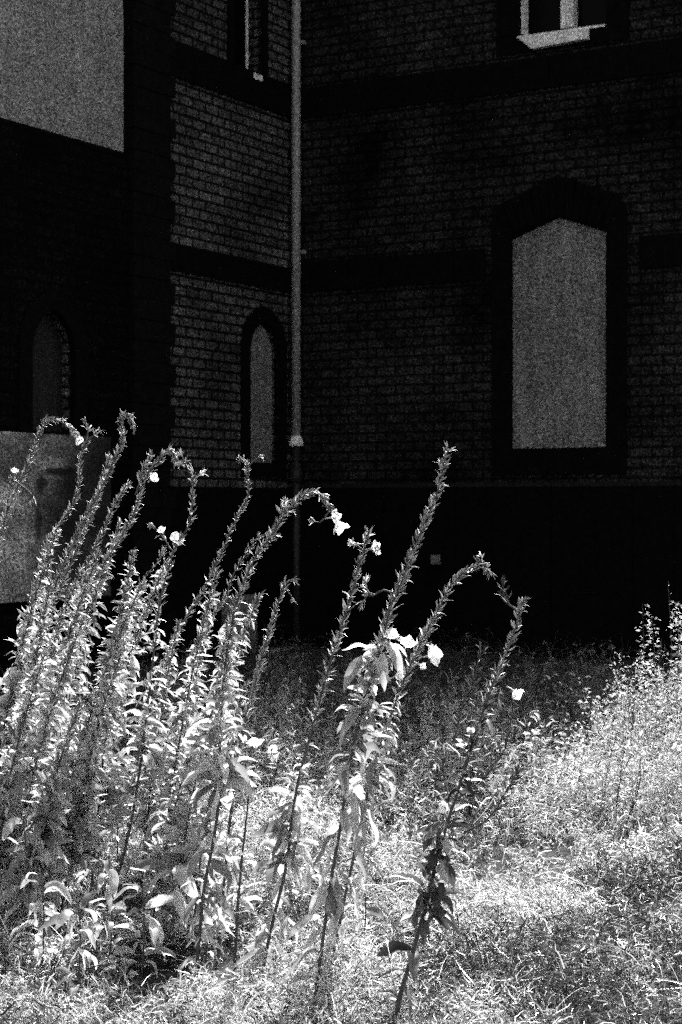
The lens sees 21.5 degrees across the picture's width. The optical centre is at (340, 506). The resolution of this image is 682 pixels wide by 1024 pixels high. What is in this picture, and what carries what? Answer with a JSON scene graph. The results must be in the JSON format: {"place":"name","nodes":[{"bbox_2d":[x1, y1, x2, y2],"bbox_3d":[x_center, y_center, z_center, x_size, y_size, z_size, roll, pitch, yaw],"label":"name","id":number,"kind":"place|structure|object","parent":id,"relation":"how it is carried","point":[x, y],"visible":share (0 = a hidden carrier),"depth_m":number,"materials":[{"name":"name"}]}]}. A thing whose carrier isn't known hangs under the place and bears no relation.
{"place":"outdoors","nodes":[
{"label":"outdoors","id":0,"kind":"place"},
{"bbox_2d":[0,618,681,1023],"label":"ground","id":1,"kind":"structure","parent":0,"point":[494,857],"depth_m":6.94,"materials":[{"name":"grey plant"}]},
{"bbox_2d":[0,467,35,549],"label":"evening primrose","id":2,"kind":"object","parent":1,"relation":"on","point":[14,470],"visible":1,"depth_m":5.93,"materials":[{"name":"grey plant"}]},
{"bbox_2d":[0,647,49,905],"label":"evening primrose","id":3,"kind":"object","parent":1,"relation":"on","point":[16,792],"visible":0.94,"depth_m":5.54,"materials":[{"name":"grey plant"}]},
{"bbox_2d":[0,574,55,915],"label":"evening primrose","id":4,"kind":"object","parent":1,"relation":"on","point":[35,654],"visible":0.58,"depth_m":5.82,"materials":[{"name":"grey plant"}]},
{"bbox_2d":[0,815,59,943],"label":"broad leaved weed","id":5,"kind":"object","parent":1,"relation":"on","point":[9,825],"visible":0.88,"depth_m":5.38,"materials":[{"name":"grey plant"}]},
{"bbox_2d":[0,521,61,791],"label":"evening primrose","id":6,"kind":"object","parent":1,"relation":"on","point":[11,683],"visible":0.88,"depth_m":6.15,"materials":[{"name":"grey plant"}]},
{"bbox_2d":[7,872,71,982],"bbox_3d":[-0.866,1.211,5.155,0.179,0.326,0.146,0,0,0],"label":"broad leaved weed","id":7,"kind":"object","parent":1,"relation":"on","point":[60,887],"visible":0.76,"depth_m":5.16,"materials":[{"name":"grey plant"}]},
{"bbox_2d":[0,415,83,555],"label":"evening primrose","id":8,"kind":"object","parent":1,"relation":"on","point":[80,439],"visible":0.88,"depth_m":6.27,"materials":[{"name":"grey plant"}]},
{"bbox_2d":[0,697,84,942],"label":"evening primrose","id":9,"kind":"object","parent":1,"relation":"on","point":[47,808],"visible":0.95,"depth_m":5.47,"materials":[{"name":"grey plant"}]},
{"bbox_2d":[4,564,83,749],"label":"evening primrose","id":10,"kind":"object","parent":1,"relation":"on","point":[60,623],"visible":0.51,"depth_m":6.49,"materials":[{"name":"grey plant"}]},
{"bbox_2d":[3,614,88,917],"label":"evening primrose","id":11,"kind":"object","parent":1,"relation":"on","point":[54,727],"visible":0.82,"depth_m":5.65,"materials":[{"name":"grey plant"}]},
{"bbox_2d":[1,417,104,737],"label":"evening primrose","id":12,"kind":"object","parent":1,"relation":"on","point":[74,501],"visible":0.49,"depth_m":6.83,"materials":[{"name":"grey plant"}]},
{"bbox_2d":[5,451,111,733],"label":"evening primrose","id":13,"kind":"object","parent":1,"relation":"on","point":[77,550],"visible":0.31,"depth_m":6.66,"materials":[{"name":"grey plant"}]},
{"bbox_2d":[26,548,102,823],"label":"evening primrose","id":14,"kind":"object","parent":1,"relation":"on","point":[72,628],"visible":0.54,"depth_m":5.99,"materials":[{"name":"grey plant"}]},
{"bbox_2d":[38,891,103,1005],"bbox_3d":[-0.747,1.221,4.942,0.167,0.295,0.167,0,0,0],"label":"broad leaved weed","id":15,"kind":"object","parent":1,"relation":"on","point":[67,916],"visible":0.97,"depth_m":4.92,"materials":[{"name":"grey plant"}]},
{"bbox_2d":[9,409,136,741],"bbox_3d":[-0.993,0.500,6.507,0.510,1.712,0.237,0,0,0],"label":"evening primrose","id":16,"kind":"object","parent":1,"relation":"on","point":[93,502],"visible":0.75,"depth_m":6.49,"materials":[{"name":"grey plant"}]},
{"bbox_2d":[47,518,122,749],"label":"evening primrose","id":17,"kind":"object","parent":1,"relation":"on","point":[77,684],"visible":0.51,"depth_m":6.61,"materials":[{"name":"grey plant"}]},
{"bbox_2d":[44,639,129,916],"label":"evening primrose","id":18,"kind":"object","parent":1,"relation":"on","point":[81,817],"visible":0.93,"depth_m":5.71,"materials":[{"name":"grey plant"}]},
{"bbox_2d":[41,579,145,916],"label":"evening primrose","id":19,"kind":"object","parent":1,"relation":"on","point":[104,660],"visible":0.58,"depth_m":5.82,"materials":[{"name":"grey plant"}]},
{"bbox_2d":[64,479,133,766],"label":"evening primrose","id":20,"kind":"object","parent":1,"relation":"on","point":[114,505],"visible":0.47,"depth_m":6.89,"materials":[{"name":"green plant"}]},
{"bbox_2d":[70,547,138,899],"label":"evening primrose","id":21,"kind":"object","parent":1,"relation":"on","point":[115,796],"visible":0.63,"depth_m":5.88,"materials":[{"name":"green plant"}]},
{"bbox_2d":[68,577,149,871],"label":"evening primrose","id":22,"kind":"object","parent":1,"relation":"on","point":[122,680],"visible":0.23,"depth_m":6.33,"materials":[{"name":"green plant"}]},
{"bbox_2d":[85,856,134,972],"bbox_3d":[-0.671,1.199,5.255,0.145,0.355,0.181,0,0,0],"label":"broad leaved weed","id":23,"kind":"object","parent":1,"relation":"on","point":[112,886],"visible":0.82,"depth_m":5.22,"materials":[{"name":"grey plant"}]},
{"bbox_2d":[40,443,190,874],"bbox_3d":[-0.859,0.564,6.365,0.656,1.583,0.234,0,0,0],"label":"evening primrose","id":24,"kind":"object","parent":1,"relation":"on","point":[153,478],"visible":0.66,"depth_m":6.38,"materials":[{"name":"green plant"}]},
{"bbox_2d":[93,758,138,883],"bbox_3d":[-0.799,1.130,6.290,0.170,0.485,0.233,0,0,-24],"label":"broad leaved weed","id":25,"kind":"object","parent":1,"relation":"on","point":[121,838],"visible":0.49,"depth_m":6.27,"materials":[{"name":"grey plant"}]},
{"bbox_2d":[79,557,172,866],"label":"evening primrose","id":26,"kind":"object","parent":1,"relation":"on","point":[133,669],"visible":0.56,"depth_m":6.61,"materials":[{"name":"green plant"}]},
{"bbox_2d":[97,545,166,878],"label":"evening primrose","id":27,"kind":"object","parent":1,"relation":"on","point":[163,549],"visible":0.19,"depth_m":6.50,"materials":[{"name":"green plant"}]},
{"bbox_2d":[112,884,178,983],"bbox_3d":[-0.579,1.224,5.089,0.187,0.292,0.148,0,0,30],"label":"broad leaved weed","id":28,"kind":"object","parent":1,"relation":"on","point":[156,929],"visible":0.98,"depth_m":5.10,"materials":[{"name":"grey plant"}]},
{"bbox_2d":[124,619,182,887],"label":"evening primrose","id":29,"kind":"object","parent":1,"relation":"on","point":[140,819],"visible":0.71,"depth_m":6.26,"materials":[{"name":"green plant"}]},
{"bbox_2d":[131,779,181,886],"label":"broad leaved weed","id":30,"kind":"object","parent":1,"relation":"on","point":[152,784],"visible":0.14,"depth_m":6.20,"materials":[{"name":"grey plant"}]},
{"bbox_2d":[110,448,208,894],"bbox_3d":[-0.624,0.586,6.046,0.314,1.574,0.206,0,0,31],"label":"evening primrose","id":31,"kind":"object","parent":1,"relation":"on","point":[150,760],"visible":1,"depth_m":6.04,"materials":[{"name":"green plant"}]},
{"bbox_2d":[129,727,201,934],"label":"evening primrose","id":32,"kind":"object","parent":1,"relation":"on","point":[172,820],"visible":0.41,"depth_m":5.59,"materials":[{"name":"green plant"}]},
{"bbox_2d":[132,858,203,969],"bbox_3d":[-0.511,1.211,5.299,0.222,0.345,0.191,0,0,0],"label":"broad leaved weed","id":33,"kind":"object","parent":1,"relation":"on","point":[179,872],"visible":0.84,"depth_m":5.28,"materials":[{"name":"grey plant"}]},
{"bbox_2d":[138,613,214,891],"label":"evening primrose","id":34,"kind":"object","parent":1,"relation":"on","point":[192,712],"visible":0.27,"depth_m":6.27,"materials":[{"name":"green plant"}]},
{"bbox_2d":[144,568,223,845],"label":"evening primrose","id":35,"kind":"object","parent":1,"relation":"on","point":[165,776],"visible":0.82,"depth_m":5.99,"materials":[{"name":"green plant"}]},
{"bbox_2d":[119,454,263,835],"bbox_3d":[-0.608,0.585,6.942,0.625,1.579,0.201,0,0,0],"label":"evening primrose","id":36,"kind":"object","parent":1,"relation":"on","point":[131,789],"visible":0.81,"depth_m":6.94,"materials":[{"name":"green plant"}]},
{"bbox_2d":[150,642,236,933],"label":"evening primrose","id":37,"kind":"object","parent":1,"relation":"on","point":[176,835],"visible":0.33,"depth_m":5.50,"materials":[{"name":"grey plant"}]},
{"bbox_2d":[171,902,228,978],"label":"broad leaved weed","id":38,"kind":"object","parent":1,"relation":"on","point":[213,953],"visible":0.51,"depth_m":5.25,"materials":[{"name":"grey plant"}]},
{"bbox_2d":[197,797,219,878],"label":"broad leaved weed","id":39,"kind":"object","parent":1,"relation":"on","point":[212,823],"visible":0.02,"depth_m":6.12,"materials":[{"name":"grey plant"}]},
{"bbox_2d":[166,678,251,952],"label":"evening primrose","id":40,"kind":"object","parent":1,"relation":"on","point":[183,851],"visible":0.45,"depth_m":5.45,"materials":[{"name":"grey plant"}]},
{"bbox_2d":[141,531,280,803],"bbox_3d":[-0.475,0.730,6.617,0.519,1.281,0.204,0,0,0],"label":"evening primrose","id":41,"kind":"object","parent":1,"relation":"on","point":[179,691],"visible":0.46,"depth_m":6.60,"materials":[{"name":"grey plant"}]},
{"bbox_2d":[162,590,267,898],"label":"evening primrose","id":42,"kind":"object","parent":1,"relation":"on","point":[237,648],"visible":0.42,"depth_m":5.70,"materials":[{"name":"grey plant"}]},
{"bbox_2d":[210,967,276,1017],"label":"broad leaved weed","id":43,"kind":"object","parent":1,"relation":"on","point":[234,983],"visible":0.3,"depth_m":4.77,"materials":[{"name":"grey plant"}]},
{"bbox_2d":[219,735,278,972],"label":"evening primrose","id":44,"kind":"object","parent":1,"relation":"on","point":[272,754],"visible":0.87,"depth_m":5.20,"materials":[{"name":"grey plant"}]},
{"bbox_2d":[212,576,300,967],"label":"evening primrose","id":45,"kind":"object","parent":1,"relation":"on","point":[283,589],"visible":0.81,"depth_m":5.30,"materials":[{"name":"grey plant"}]},
{"bbox_2d":[180,487,349,996],"bbox_3d":[-0.213,0.661,5.008,0.476,1.432,0.232,0,0,0],"label":"evening primrose","id":46,"kind":"object","parent":1,"relation":"on","point":[223,772],"visible":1,"depth_m":4.99,"materials":[{"name":"grey plant"}]},
{"bbox_2d":[232,941,299,999],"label":"broad leaved weed","id":47,"kind":"object","parent":1,"relation":"on","point":[248,955],"visible":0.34,"depth_m":5.00,"materials":[{"name":"grey plant"}]},
{"bbox_2d":[270,787,318,902],"bbox_3d":[-0.184,1.173,6.190,0.192,0.401,0.135,0,0,41],"label":"broad leaved weed","id":48,"kind":"object","parent":1,"relation":"on","point":[279,790],"visible":0.26,"depth_m":6.20,"materials":[{"name":"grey plant"}]},
{"bbox_2d":[279,864,325,940],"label":"broad leaved weed","id":49,"kind":"object","parent":1,"relation":"on","point":[306,879],"visible":0.53,"depth_m":5.57,"materials":[{"name":"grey plant"}]},
{"bbox_2d":[249,526,380,975],"bbox_3d":[-0.071,0.715,5.016,0.366,1.328,0.186,0,0,0],"label":"evening primrose","id":50,"kind":"object","parent":1,"relation":"on","point":[292,812],"visible":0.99,"depth_m":5.00,"materials":[{"name":"grey plant"}]},
{"bbox_2d":[0,0,681,687],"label":"brick building","id":51,"kind":"structure","parent":1,"relation":"on","point":[360,262],"depth_m":13.48,"materials":[{"name":"black brick"}]},
{"bbox_2d":[235,0,262,80],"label":"window","id":52,"kind":"structure","parent":51,"relation":"in","point":[241,6],"depth_m":14.12,"materials":[{"name":"white paint"}]},
{"bbox_2d":[517,0,605,49],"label":"window","id":53,"kind":"structure","parent":51,"relation":"in","point":[544,23],"depth_m":13.46,"materials":[{"name":"white paint"}]},
{"bbox_2d":[337,890,383,937],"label":"broad leaved weed","id":54,"kind":"object","parent":1,"relation":"on","point":[374,911],"visible":0.52,"depth_m":5.41,"materials":[{"name":"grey plant"}]},
{"bbox_2d":[282,441,455,1023],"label":"evening primrose","id":55,"kind":"object","parent":1,"relation":"on","point":[372,663],"visible":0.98,"depth_m":4.70,"materials":[{"name":"grey plant"}]},
{"bbox_2d":[125,632,681,989],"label":"meadow weeds","id":56,"kind":"object","parent":1,"relation":"on","point":[657,783],"visible":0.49,"depth_m":7.96,"materials":[{"name":"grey plant"}]},
{"bbox_2d":[315,551,497,999],"bbox_3d":[0.177,0.764,4.947,0.512,1.284,0.221,0,0,0],"label":"evening primrose","id":57,"kind":"object","parent":1,"relation":"on","point":[434,656],"visible":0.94,"depth_m":4.94,"materials":[{"name":"grey plant"}]},
{"bbox_2d":[375,574,529,1023],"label":"evening primrose","id":58,"kind":"object","parent":1,"relation":"on","point":[444,869],"visible":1,"depth_m":4.49,"materials":[{"name":"grey plant"}]},
{"bbox_2d":[521,710,555,811],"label":"leafy weed","id":59,"kind":"object","parent":1,"relation":"on","point":[534,745],"visible":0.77,"depth_m":7.61,"materials":[{"name":"plant"}]},
{"bbox_2d":[535,668,589,750],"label":"leafy weed","id":60,"kind":"object","parent":1,"relation":"on","point":[580,705],"visible":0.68,"depth_m":8.72,"materials":[{"name":"grey plant"}]},
{"bbox_2d":[550,707,610,809],"bbox_3d":[1.015,1.093,7.718,0.285,0.444,0.182,0,0,0],"label":"leafy weed","id":61,"kind":"object","parent":1,"relation":"on","point":[567,738],"visible":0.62,"depth_m":7.70,"materials":[{"name":"grey plant"}]},
{"bbox_2d":[560,686,614,760],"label":"leafy weed","id":62,"kind":"object","parent":1,"relation":"on","point":[592,729],"visible":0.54,"depth_m":8.25,"materials":[{"name":"grey plant"}]},
{"bbox_2d":[595,696,641,754],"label":"leafy weed","id":63,"kind":"object","parent":1,"relation":"on","point":[621,720],"visible":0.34,"depth_m":8.49,"materials":[{"name":"grey plant"}]},
{"bbox_2d":[600,730,648,825],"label":"leafy weed","id":64,"kind":"object","parent":1,"relation":"on","point":[630,769],"visible":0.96,"depth_m":7.40,"materials":[{"name":"white plant"}]},
{"bbox_2d":[579,652,681,783],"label":"weed bush","id":65,"kind":"object","parent":1,"relation":"on","point":[629,718],"visible":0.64,"depth_m":8.30,"materials":[{"name":"grey plant"}]},
{"bbox_2d":[622,602,681,773],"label":"weed bush","id":66,"kind":"object","parent":1,"relation":"on","point":[671,671],"visible":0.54,"depth_m":8.58,"materials":[{"name":"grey plant"}]},
{"bbox_2d":[651,583,673,725],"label":"leafy weed","id":67,"kind":"object","parent":1,"relation":"on","point":[671,644],"visible":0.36,"depth_m":8.92,"materials":[{"name":"grey plant"}]}
]}

